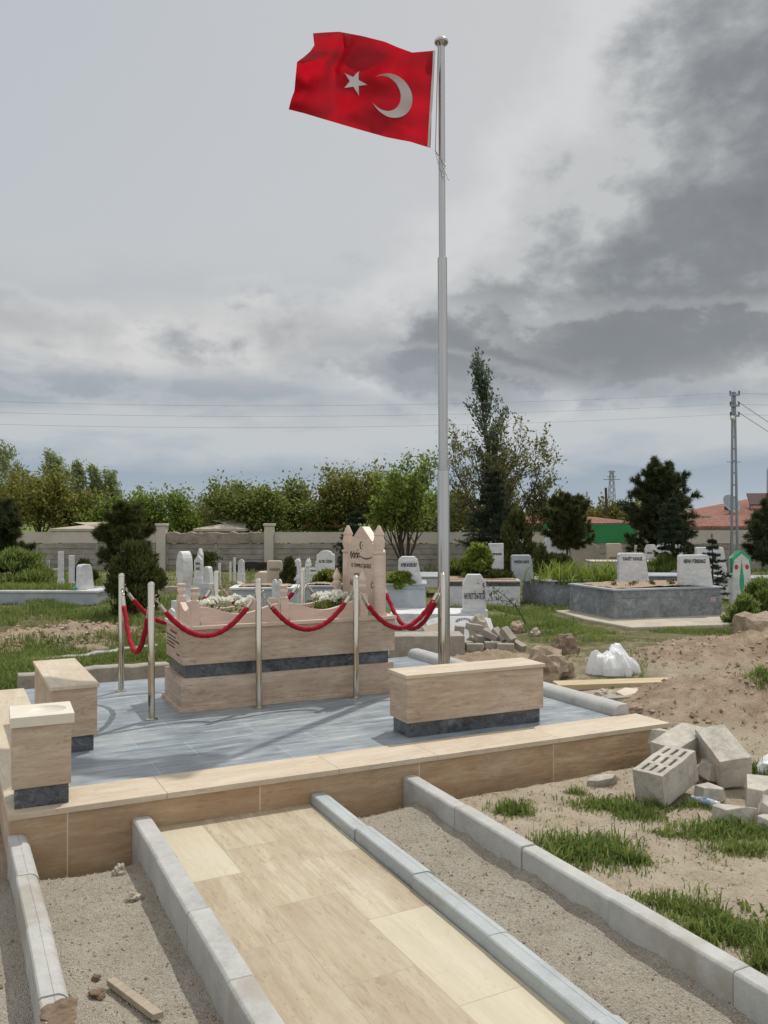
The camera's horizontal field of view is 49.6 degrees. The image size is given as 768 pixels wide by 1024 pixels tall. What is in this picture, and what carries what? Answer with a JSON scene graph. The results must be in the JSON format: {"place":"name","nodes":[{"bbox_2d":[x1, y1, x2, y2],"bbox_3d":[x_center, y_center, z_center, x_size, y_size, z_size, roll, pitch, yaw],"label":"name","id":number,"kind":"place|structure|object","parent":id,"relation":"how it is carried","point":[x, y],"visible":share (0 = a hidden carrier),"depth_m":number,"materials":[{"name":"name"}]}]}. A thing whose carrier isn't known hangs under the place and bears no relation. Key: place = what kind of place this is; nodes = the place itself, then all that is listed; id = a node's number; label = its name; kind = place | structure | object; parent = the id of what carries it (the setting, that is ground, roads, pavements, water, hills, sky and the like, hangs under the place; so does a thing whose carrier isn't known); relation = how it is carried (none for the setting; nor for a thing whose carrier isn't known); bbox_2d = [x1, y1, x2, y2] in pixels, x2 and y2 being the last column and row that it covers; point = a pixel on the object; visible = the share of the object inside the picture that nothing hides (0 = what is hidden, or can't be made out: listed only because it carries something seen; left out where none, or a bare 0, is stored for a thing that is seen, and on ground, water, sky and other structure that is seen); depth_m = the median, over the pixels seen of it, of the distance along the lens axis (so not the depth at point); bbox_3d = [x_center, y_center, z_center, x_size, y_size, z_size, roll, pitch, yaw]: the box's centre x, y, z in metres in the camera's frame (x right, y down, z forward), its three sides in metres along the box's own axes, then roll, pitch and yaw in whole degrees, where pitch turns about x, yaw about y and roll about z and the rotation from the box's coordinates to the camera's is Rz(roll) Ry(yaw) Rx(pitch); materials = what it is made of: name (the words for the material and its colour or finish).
{"place":"outdoors","nodes":[
{"label":"outdoors","id":0,"kind":"place"},
{"bbox_2d":[158,804,572,1023],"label":"path","id":1,"kind":"structure","parent":0,"point":[322,918],"depth_m":3.18,"materials":[{"name":"tile"}]},
{"bbox_2d":[0,509,767,1023],"bbox_3d":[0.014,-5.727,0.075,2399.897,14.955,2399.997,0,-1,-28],"label":"ground","id":2,"kind":"structure","parent":0,"point":[162,975],"depth_m":3.72,"materials":[{"name":"soil"}]},
{"bbox_2d":[0,497,37,573],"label":"pine tree","id":3,"kind":"object","parent":2,"relation":"on","point":[11,523],"visible":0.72,"depth_m":21.00,"materials":[{"name":"green plant"}]},
{"bbox_2d":[8,834,39,900],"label":"kerb stone","id":4,"kind":"object","parent":2,"relation":"on","point":[21,862],"visible":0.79,"depth_m":3.75,"materials":[{"name":"concrete"}]},
{"bbox_2d":[0,545,57,585],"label":"shrub","id":5,"kind":"object","parent":2,"relation":"on","point":[30,567],"visible":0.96,"depth_m":20.29,"materials":[{"name":"green plant"}]},
{"bbox_2d":[15,874,53,962],"bbox_3d":[-1.397,1.669,3.315,0.092,0.258,0.510,0,-1,-28],"label":"kerb stone","id":6,"kind":"object","parent":2,"relation":"on","point":[30,909],"visible":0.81,"depth_m":3.29,"materials":[{"name":"concrete"}]},
{"bbox_2d":[1,463,81,543],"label":"orchard tree","id":7,"kind":"object","parent":2,"relation":"on","point":[35,497],"visible":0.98,"depth_m":34.13,"materials":[{"name":"green plant"}]},
{"bbox_2d":[26,925,67,1023],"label":"kerb stone","id":8,"kind":"object","parent":2,"relation":"on","point":[45,977],"visible":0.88,"depth_m":2.83,"materials":[{"name":"concrete"}]},
{"bbox_2d":[39,995,65,1023],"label":"kerb stone","id":9,"kind":"object","parent":2,"relation":"on","point":[46,1001],"visible":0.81,"depth_m":2.61,"materials":[{"name":"concrete"}]},
{"bbox_2d":[39,997,77,1023],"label":"mud clod","id":10,"kind":"object","parent":9,"relation":"on","point":[61,1011],"visible":1,"depth_m":2.54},
{"bbox_2d":[0,586,113,604],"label":"marble grave","id":11,"kind":"object","parent":2,"relation":"on","point":[96,595],"visible":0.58,"depth_m":17.04,"materials":[{"name":"stone"}]},
{"bbox_2d":[34,447,85,531],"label":"poplar tree","id":12,"kind":"object","parent":2,"relation":"on","point":[49,457],"visible":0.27,"depth_m":44.90,"materials":[{"name":"green plant"}]},
{"bbox_2d":[26,482,108,543],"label":"orchard tree","id":13,"kind":"object","parent":2,"relation":"on","point":[82,502],"visible":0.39,"depth_m":35.71,"materials":[{"name":"green plant"}]},
{"bbox_2d":[14,532,155,570],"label":"boundary wall","id":14,"kind":"structure","parent":2,"relation":"on","point":[86,551],"depth_m":28.94,"materials":[{"name":"concrete"}]},
{"bbox_2d":[59,488,119,527],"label":"orchard tree","id":15,"kind":"object","parent":2,"relation":"on","point":[100,509],"visible":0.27,"depth_m":35.53,"materials":[{"name":"green plant"}]},
{"bbox_2d":[17,662,168,688],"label":"old kerb","id":16,"kind":"structure","parent":2,"relation":"on","point":[104,673],"depth_m":8.57,"materials":[{"name":"concrete"}]},
{"bbox_2d":[90,498,160,571],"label":"pine tree","id":17,"kind":"object","parent":2,"relation":"on","point":[124,519],"visible":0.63,"depth_m":18.77,"materials":[{"name":"green plant"}]},
{"bbox_2d":[101,537,167,616],"bbox_3d":[-4.348,1.151,14.504,1.145,1.451,1.138,0,-1,-28],"label":"juniper","id":18,"kind":"object","parent":2,"relation":"on","point":[134,562],"visible":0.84,"depth_m":14.26,"materials":[{"name":"green plant"}]},
{"bbox_2d":[107,977,162,1020],"bbox_3d":[-0.860,1.670,2.856,0.316,0.022,0.034,-1,-1,43],"label":"wood offcut","id":19,"kind":"object","parent":2,"relation":"on","point":[147,1008],"visible":1,"depth_m":2.84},
{"bbox_2d":[118,482,172,531],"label":"orchard tree","id":20,"kind":"object","parent":2,"relation":"on","point":[146,501],"visible":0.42,"depth_m":36.68,"materials":[{"name":"green plant"}]},
{"bbox_2d":[132,816,177,888],"bbox_3d":[-1.105,1.678,3.987,0.094,0.256,0.572,0,-1,-27],"label":"kerb stone","id":21,"kind":"object","parent":2,"relation":"on","point":[150,845],"visible":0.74,"depth_m":3.97,"materials":[{"name":"concrete"}]},
{"bbox_2d":[143,481,207,543],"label":"orchard tree","id":22,"kind":"object","parent":2,"relation":"on","point":[183,522],"visible":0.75,"depth_m":36.34,"materials":[{"name":"green plant"}]},
{"bbox_2d":[171,551,192,616],"bbox_3d":[-3.024,1.165,12.602,0.288,1.143,0.282,1,-1,-42],"label":"headstone","id":23,"kind":"object","parent":2,"relation":"on","point":[184,567],"visible":0.46,"depth_m":12.54,"materials":[{"name":"white stone"}]},
{"bbox_2d":[156,855,208,953],"bbox_3d":[-0.847,1.671,3.474,0.094,0.259,0.569,0,-1,-27],"label":"kerb stone","id":24,"kind":"object","parent":2,"relation":"on","point":[180,897],"visible":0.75,"depth_m":3.43,"materials":[{"name":"concrete"}]},
{"bbox_2d":[166,531,263,570],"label":"boundary wall","id":25,"kind":"structure","parent":2,"relation":"on","point":[247,552],"depth_m":28.95,"materials":[{"name":"concrete"}]},
{"bbox_2d":[187,908,254,1023],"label":"kerb stone","id":26,"kind":"object","parent":2,"relation":"on","point":[218,962],"visible":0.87,"depth_m":2.94,"materials":[{"name":"concrete"}]},
{"bbox_2d":[183,469,263,543],"bbox_3d":[-6.827,0.192,36.117,3.710,4.131,3.831,0,-1,15],"label":"orchard tree","id":27,"kind":"object","parent":2,"relation":"on","point":[216,498],"visible":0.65,"depth_m":35.55,"materials":[{"name":"green plant"}]},
{"bbox_2d":[227,975,284,1023],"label":"kerb stone","id":28,"kind":"object","parent":2,"relation":"on","point":[248,1001],"visible":1,"depth_m":2.61,"materials":[{"name":"concrete"}]},
{"bbox_2d":[222,478,298,543],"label":"orchard tree","id":29,"kind":"object","parent":2,"relation":"on","point":[262,506],"visible":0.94,"depth_m":34.65,"materials":[{"name":"green plant"}]},
{"bbox_2d":[229,583,299,606],"bbox_3d":[-1.792,1.294,12.618,1.020,0.418,0.640,0,-1,-2],"label":"marble grave","id":30,"kind":"object","parent":2,"relation":"on","point":[243,590],"visible":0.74,"depth_m":12.33,"materials":[{"name":"stone"}]},
{"bbox_2d":[273,468,319,543],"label":"orchard tree","id":31,"kind":"object","parent":2,"relation":"on","point":[298,493],"visible":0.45,"depth_m":36.71,"materials":[{"name":"green plant"}]},
{"bbox_2d":[288,476,361,543],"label":"orchard tree","id":32,"kind":"object","parent":2,"relation":"on","point":[311,512],"visible":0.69,"depth_m":35.51,"materials":[{"name":"green plant"}]},
{"bbox_2d":[0,657,669,879],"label":"memorial platform","id":33,"kind":"structure","parent":2,"relation":"on","point":[357,758],"depth_m":5.07,"materials":[{"name":"beige stone"}]},
{"bbox_2d":[9,701,74,808],"bbox_3d":[-1.737,1.224,4.214,0.294,0.448,0.296,0,-1,-25],"label":"basin pedestal","id":34,"kind":"object","parent":33,"relation":"on","point":[40,754],"visible":1,"depth_m":4.09,"materials":[{"name":"stone"}]},
{"bbox_2d":[33,658,99,751],"bbox_3d":[-2.130,1.266,5.533,0.285,0.412,1.080,0,-1,-28],"label":"marble bench","id":35,"kind":"object","parent":33,"relation":"on","point":[75,682],"visible":0.74,"depth_m":5.12,"materials":[{"name":"stone"}]},
{"bbox_2d":[115,573,126,691],"bbox_3d":[-2.183,0.997,6.917,0.092,0.981,0.092,0,0,14],"label":"stanchion","id":36,"kind":"object","parent":33,"relation":"on","point":[121,576],"visible":1,"depth_m":6.90,"materials":[{"name":"silver metal"}]},
{"bbox_2d":[145,581,157,720],"bbox_3d":[-1.657,0.985,5.924,0.092,0.981,0.092,0,0,-31],"label":"stanchion","id":37,"kind":"object","parent":33,"relation":"on","point":[151,651],"visible":1,"depth_m":5.90,"materials":[{"name":"silver metal"}]},
{"bbox_2d":[253,578,264,708],"bbox_3d":[-0.948,0.990,6.295,0.092,0.981,0.092,0,-1,-42],"label":"stanchion","id":38,"kind":"object","parent":33,"relation":"on","point":[258,622],"visible":1,"depth_m":6.28,"materials":[{"name":"silver metal"}]},
{"bbox_2d":[155,594,254,637],"bbox_3d":[-1.300,0.760,6.114,0.764,0.338,0.051,0,-1,-28],"label":"velvet rope","id":39,"kind":"object","parent":38,"relation":"hanging from","point":[186,630],"visible":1,"depth_m":6.09,"materials":[{"name":"red fabric"}]},
{"bbox_2d":[162,525,396,712],"bbox_3d":[-0.842,0.798,6.801,1.789,1.376,0.677,0,-1,-25],"label":"tomb","id":40,"kind":"object","parent":33,"relation":"on","point":[218,672],"visible":0.9,"depth_m":6.54,"materials":[{"name":"stone"}]},
{"bbox_2d":[350,575,361,698],"bbox_3d":[-0.225,0.994,6.651,0.092,0.981,0.092,0,-1,22],"label":"stanchion","id":41,"kind":"object","parent":33,"relation":"on","point":[355,637],"visible":1,"depth_m":6.63,"materials":[{"name":"silver metal"}]},
{"bbox_2d":[262,587,352,631],"bbox_3d":[-0.585,0.764,6.477,0.766,0.339,0.047,0,-1,-26],"label":"velvet rope","id":42,"kind":"object","parent":41,"relation":"hanging from","point":[289,623],"visible":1,"depth_m":6.46,"materials":[{"name":"red fabric"}]},
{"bbox_2d":[434,36,449,663],"bbox_3d":[0.547,-1.471,7.752,0.200,5.936,0.200,0,-1,-28],"label":"flagpole","id":43,"kind":"object","parent":33,"relation":"on","point":[441,43],"visible":0.91,"depth_m":7.71,"materials":[{"name":"silver metal"}]},
{"bbox_2d":[289,32,434,147],"bbox_3d":[-0.274,-3.958,7.682,1.437,1.215,0.530,0,-1,19],"label":"flag","id":44,"kind":"object","parent":43,"relation":"attached to","point":[374,86],"visible":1,"depth_m":7.72,"materials":[{"name":"red fabric"}]},
{"bbox_2d":[440,572,445,663],"bbox_3d":[0.497,0.998,7.004,0.092,0.981,0.092,0,-1,9],"label":"stanchion","id":45,"kind":"object","parent":33,"relation":"on","point":[443,618],"visible":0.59,"depth_m":6.99,"materials":[{"name":"silver metal"}]},
{"bbox_2d":[388,658,545,737],"bbox_3d":[0.580,1.268,5.737,1.095,0.412,0.285,0,-1,-25],"label":"marble bench","id":46,"kind":"object","parent":33,"relation":"on","point":[426,700],"visible":1,"depth_m":5.60,"materials":[{"name":"stone"}]},
{"bbox_2d":[311,792,366,840],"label":"kerb stone","id":47,"kind":"object","parent":2,"relation":"on","point":[339,816],"visible":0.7,"depth_m":4.36,"materials":[{"name":"concrete"}]},
{"bbox_2d":[307,457,390,531],"bbox_3d":[-1.627,-0.105,36.090,3.634,4.766,4.184,0,-1,-28],"label":"orchard tree","id":48,"kind":"object","parent":2,"relation":"on","point":[350,483],"visible":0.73,"depth_m":35.68,"materials":[{"name":"green plant"}]},
{"bbox_2d":[0,564,767,689],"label":"cemetery grass","id":49,"kind":"structure","parent":2,"relation":"on","point":[12,665],"depth_m":12.22,"materials":[{"name":"plant"}]},
{"bbox_2d":[0,619,767,1023],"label":"pebbles","id":50,"kind":"object","parent":2,"relation":"on","point":[62,625],"visible":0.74,"depth_m":3.93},
{"bbox_2d":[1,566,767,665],"bbox_3d":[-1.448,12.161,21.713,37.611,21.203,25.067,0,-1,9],"label":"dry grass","id":51,"kind":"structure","parent":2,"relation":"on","point":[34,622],"depth_m":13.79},
{"bbox_2d":[355,826,435,888],"bbox_3d":[0.045,1.681,3.867,0.118,0.247,0.595,0,-1,-27],"label":"kerb stone","id":52,"kind":"object","parent":2,"relation":"on","point":[397,861],"visible":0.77,"depth_m":3.82,"materials":[{"name":"concrete"}]},
{"bbox_2d":[359,447,438,559],"bbox_3d":[0.634,0.104,24.834,2.585,4.041,2.395,0,-1,-28],"label":"young tree","id":53,"kind":"object","parent":2,"relation":"on","point":[403,507],"visible":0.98,"depth_m":24.59,"materials":[{"name":"green plant"}]},
{"bbox_2d":[274,532,543,570],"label":"boundary wall","id":54,"kind":"structure","parent":2,"relation":"on","point":[426,555],"depth_m":28.95,"materials":[{"name":"concrete"}]},
{"bbox_2d":[390,631,464,657],"bbox_3d":[0.502,1.597,9.833,0.850,0.320,0.420,0,-1,-3],"label":"concrete step","id":55,"kind":"object","parent":2,"relation":"on","point":[406,642],"visible":0.41,"depth_m":9.63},
{"bbox_2d":[390,608,475,630],"bbox_3d":[0.811,1.708,12.737,1.460,0.390,0.950,0,-1,3],"label":"marble grave","id":56,"kind":"object","parent":2,"relation":"on","point":[407,615],"visible":0.13,"depth_m":12.34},
{"bbox_2d":[386,580,426,608],"bbox_3d":[0.363,1.336,13.565,0.660,0.400,0.790,0,-1,2],"label":"marble grave","id":57,"kind":"object","parent":56,"relation":"on","point":[410,596],"visible":0.74,"depth_m":13.19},
{"bbox_2d":[403,775,465,827],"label":"kerb stone","id":58,"kind":"object","parent":2,"relation":"on","point":[440,804],"visible":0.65,"depth_m":4.62,"materials":[{"name":"concrete"}]},
{"bbox_2d":[412,872,509,951],"bbox_3d":[0.304,1.677,3.333,0.118,0.244,0.583,0,-1,-26],"label":"kerb stone","id":59,"kind":"object","parent":2,"relation":"on","point":[474,923],"visible":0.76,"depth_m":3.29,"materials":[{"name":"concrete"}]},
{"bbox_2d":[461,574,487,617],"bbox_3d":[1.350,1.331,12.452,0.386,0.805,0.234,0,-1,0],"label":"headstone","id":60,"kind":"object","parent":2,"relation":"on","point":[472,592],"visible":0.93,"depth_m":12.39,"materials":[{"name":"white stone"}]},
{"bbox_2d":[454,461,512,556],"bbox_3d":[3.055,0.307,24.003,2.137,3.618,2.362,0,-1,35],"label":"spruce tree","id":61,"kind":"object","parent":2,"relation":"on","point":[492,532],"visible":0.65,"depth_m":23.85,"materials":[{"name":"green plant"}]},
{"bbox_2d":[450,576,520,606],"bbox_3d":[1.927,1.629,16.758,1.510,0.620,1.250,0,-1,3],"label":"marble grave","id":62,"kind":"object","parent":2,"relation":"on","point":[510,587],"visible":0.27,"depth_m":16.15,"materials":[{"name":"beige stone"}]},
{"bbox_2d":[458,541,494,577],"bbox_3d":[1.872,1.072,17.004,0.822,1.001,0.842,0,-1,13],"label":"shrub","id":63,"kind":"object","parent":62,"relation":"on","point":[478,557],"visible":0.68,"depth_m":16.80,"materials":[{"name":"green plant"}]},
{"bbox_2d":[462,346,512,514],"bbox_3d":[3.887,-2.068,30.981,1.951,8.306,2.367,0,-1,-28],"label":"poplar tree","id":64,"kind":"object","parent":2,"relation":"on","point":[480,390],"visible":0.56,"depth_m":30.90,"materials":[{"name":"green plant"}]},
{"bbox_2d":[413,412,567,543],"bbox_3d":[3.798,-0.795,30.493,5.656,5.984,5.767,0,-1,-5],"label":"budding tree","id":65,"kind":"object","parent":2,"relation":"on","point":[506,468],"visible":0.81,"depth_m":29.91,"materials":[{"name":"green plant"}]},
{"bbox_2d":[455,804,534,867],"bbox_3d":[0.537,1.674,4.117,0.092,0.267,0.604,0,-1,-26],"label":"kerb stone","id":66,"kind":"object","parent":2,"relation":"on","point":[496,838],"visible":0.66,"depth_m":4.07,"materials":[{"name":"concrete"}]},
{"bbox_2d":[500,508,536,570],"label":"juniper","id":67,"kind":"object","parent":2,"relation":"on","point":[515,529],"visible":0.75,"depth_m":19.34,"materials":[{"name":"green plant"}]},
{"bbox_2d":[516,467,565,531],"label":"budding tree","id":68,"kind":"object","parent":2,"relation":"on","point":[539,502],"visible":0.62,"depth_m":29.92,"materials":[{"name":"green plant"}]},
{"bbox_2d":[528,645,568,682],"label":"boulder","id":69,"kind":"object","parent":2,"relation":"on","point":[553,659],"visible":0.52,"depth_m":8.28,"materials":[{"name":"stone"}]},
{"bbox_2d":[488,932,611,1023],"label":"kerb stone","id":70,"kind":"object","parent":2,"relation":"on","point":[569,1000],"visible":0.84,"depth_m":2.77,"materials":[{"name":"concrete"}]},
{"bbox_2d":[522,576,588,605],"bbox_3d":[4.045,1.637,16.988,2.190,0.678,1.140,0,-1,-18],"label":"marble grave","id":71,"kind":"object","parent":2,"relation":"on","point":[550,592],"visible":0.16,"depth_m":16.28,"materials":[{"name":"stone"}]},
{"bbox_2d":[523,558,616,584],"bbox_3d":[3.873,1.163,16.435,2.347,0.499,1.015,0,-1,0],"label":"iris clump","id":72,"kind":"object","parent":71,"relation":"on","point":[567,572],"visible":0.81,"depth_m":16.29,"materials":[{"name":"green plant"}]},
{"bbox_2d":[538,490,596,554],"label":"pine tree","id":73,"kind":"object","parent":2,"relation":"on","point":[568,527],"visible":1,"depth_m":19.82,"materials":[{"name":"green plant"}]},
{"bbox_2d":[522,845,620,923],"bbox_3d":[0.803,1.671,3.591,0.092,0.260,0.588,0,-1,-27],"label":"kerb stone","id":74,"kind":"object","parent":2,"relation":"on","point":[571,883],"visible":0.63,"depth_m":3.55,"materials":[{"name":"concrete"}]},
{"bbox_2d":[543,529,599,566],"bbox_3d":[5.679,1.042,25.507,1.720,1.250,0.600,0,-1,0],"label":"monument","id":75,"kind":"object","parent":2,"relation":"on","point":[592,552],"visible":0.23,"depth_m":25.21,"materials":[{"name":"white stone"}]},
{"bbox_2d":[543,681,627,715],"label":"kerb stone","id":76,"kind":"object","parent":2,"relation":"on","point":[606,706],"visible":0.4,"depth_m":6.32,"materials":[{"name":"concrete"}]},
{"bbox_2d":[542,524,636,569],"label":"building","id":77,"kind":"structure","parent":2,"relation":"on","point":[609,532],"depth_m":28.94,"materials":[{"name":"paint"}]},
{"bbox_2d":[585,643,639,676],"bbox_3d":[2.357,1.512,8.584,0.582,0.294,0.443,0,-1,0],"label":"cement sack","id":78,"kind":"object","parent":2,"relation":"on","point":[614,659],"visible":1,"depth_m":8.46,"materials":[{"name":"white plastic"}]},
{"bbox_2d":[476,662,767,973],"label":"yard grass","id":79,"kind":"structure","parent":2,"relation":"on","point":[717,923],"depth_m":4.05,"materials":[{"name":"plant"}]},
{"bbox_2d":[553,676,691,689],"bbox_3d":[2.353,1.640,7.956,1.479,0.055,0.180,0,2,-8],"label":"plank","id":80,"kind":"object","parent":2,"relation":"on","point":[593,684],"visible":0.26,"depth_m":7.88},
{"bbox_2d":[555,610,732,629],"bbox_3d":[4.836,1.877,14.507,3.049,0.142,2.700,0,-1,-18],"label":"concrete apron","id":81,"kind":"object","parent":2,"relation":"on","point":[700,621],"visible":0.32,"depth_m":13.64,"materials":[{"name":"concrete"}]},
{"bbox_2d":[568,580,722,618],"bbox_3d":[4.690,1.615,15.015,2.220,0.677,1.490,0,-1,-18],"label":"marble grave","id":82,"kind":"object","parent":81,"relation":"on","point":[640,599],"visible":0.82,"depth_m":14.41,"materials":[{"name":"stone"}]},
{"bbox_2d":[615,553,648,580],"bbox_3d":[4.728,1.060,15.803,0.615,0.565,0.225,0,-1,-2],"label":"headstone","id":83,"kind":"object","parent":82,"relation":"on","point":[631,566],"visible":0.94,"depth_m":15.73,"materials":[{"name":"white stone"}]},
{"bbox_2d":[675,555,712,586],"bbox_3d":[5.514,1.061,14.753,0.636,0.605,0.225,0,-1,-2],"label":"headstone","id":84,"kind":"object","parent":82,"relation":"on","point":[692,570],"visible":0.98,"depth_m":14.68,"materials":[{"name":"white stone"}]},
{"bbox_2d":[615,455,704,554],"bbox_3d":[8.110,0.170,24.005,2.699,3.772,2.471,0,-1,-28],"label":"pine tree","id":85,"kind":"object","parent":2,"relation":"on","point":[653,493],"visible":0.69,"depth_m":23.77,"materials":[{"name":"green plant"}]},
{"bbox_2d":[633,745,698,807],"bbox_3d":[1.656,1.546,4.888,0.393,0.195,0.194,-14,9,-41],"label":"cinder block","id":86,"kind":"object","parent":2,"relation":"on","point":[668,773],"depth_m":4.81,"materials":[{"name":"concrete"}]},
{"bbox_2d":[653,492,692,557],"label":"spruce tree","id":87,"kind":"object","parent":2,"relation":"on","point":[665,540],"visible":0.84,"depth_m":20.42,"materials":[{"name":"green plant"}]},
{"bbox_2d":[650,722,702,764],"bbox_3d":[1.917,1.532,5.381,0.395,0.196,0.196,-12,11,-39],"label":"cinder block","id":88,"kind":"object","parent":2,"relation":"on","point":[682,735],"depth_m":5.33,"materials":[{"name":"concrete"}]},
{"bbox_2d":[609,894,749,1003],"bbox_3d":[1.063,1.661,3.057,0.092,0.268,0.612,0,-1,-26],"label":"kerb stone","id":89,"kind":"object","parent":2,"relation":"on","point":[707,965],"visible":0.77,"depth_m":3.00,"materials":[{"name":"concrete"}]},
{"bbox_2d":[638,530,767,570],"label":"boundary wall","id":90,"kind":"structure","parent":2,"relation":"on","point":[719,536],"depth_m":28.93,"materials":[{"name":"concrete"}]},
{"bbox_2d":[649,499,759,543],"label":"house","id":91,"kind":"structure","parent":2,"relation":"on","point":[715,517],"depth_m":35.12,"materials":[{"name":"tile"}]},
{"bbox_2d":[702,534,731,595],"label":"spruce sapling","id":92,"kind":"object","parent":2,"relation":"on","point":[716,567],"visible":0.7,"depth_m":15.45,"materials":[{"name":"green plant"}]},
{"bbox_2d":[695,724,751,787],"bbox_3d":[2.110,1.517,5.184,0.196,0.195,0.394,-9,15,1],"label":"cinder block","id":93,"kind":"object","parent":2,"relation":"on","point":[724,751],"depth_m":5.05,"materials":[{"name":"concrete"}]},
{"bbox_2d":[729,391,739,555],"bbox_3d":[11.626,-0.931,27.803,0.367,6.305,0.766,-1,-1,41],"label":"utility pole","id":94,"kind":"object","parent":2,"relation":"on","point":[733,406],"visible":0.95,"depth_m":27.99,"materials":[{"name":"silver metal"}]},
{"bbox_2d":[712,803,757,822],"bbox_3d":[1.896,1.619,4.481,0.254,0.092,0.112,2,-4,2],"label":"broken block","id":95,"kind":"object","parent":2,"relation":"on","point":[718,809],"depth_m":4.45,"materials":[{"name":"concrete"}]},
{"bbox_2d":[728,550,750,605],"bbox_3d":[6.900,1.365,16.139,0.410,1.242,0.127,0,-1,-14],"label":"headstone","id":96,"kind":"object","parent":2,"relation":"on","point":[739,565],"visible":0.73,"depth_m":16.08,"materials":[{"name":"white stone"}]},
{"bbox_2d":[719,592,762,621],"bbox_3d":[5.831,1.567,13.497,0.638,0.583,0.667,0,-1,-28],"label":"shrub","id":97,"kind":"object","parent":2,"relation":"on","point":[743,601],"visible":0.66,"depth_m":13.39,"materials":[{"name":"green plant"}]},
{"bbox_2d":[732,611,767,633],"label":"masonry block","id":98,"kind":"object","parent":2,"relation":"on","point":[744,621],"depth_m":11.44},
{"bbox_2d":[733,967,767,1023],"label":"kerb stone","id":99,"kind":"object","parent":2,"relation":"on","point":[750,985],"visible":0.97,"depth_m":2.70,"materials":[{"name":"concrete"}]},
{"bbox_2d":[740,497,767,568],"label":"pine tree","id":100,"kind":"object","parent":2,"relation":"on","point":[756,548],"visible":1,"depth_m":19.80,"materials":[{"name":"green plant"}]},
{"bbox_2d":[741,575,767,610],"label":"shrub","id":101,"kind":"object","parent":2,"relation":"on","point":[757,588],"visible":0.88,"depth_m":14.39,"materials":[{"name":"green plant"}]},
{"bbox_2d":[745,774,767,808],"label":"broken block","id":102,"kind":"object","parent":2,"relation":"on","point":[756,788],"depth_m":4.71,"materials":[{"name":"concrete"}]},
{"bbox_2d":[0,0,767,512],"label":"sky","id":103,"kind":"structure","parent":0,"point":[175,235],"materials":[{"name":"grey"}]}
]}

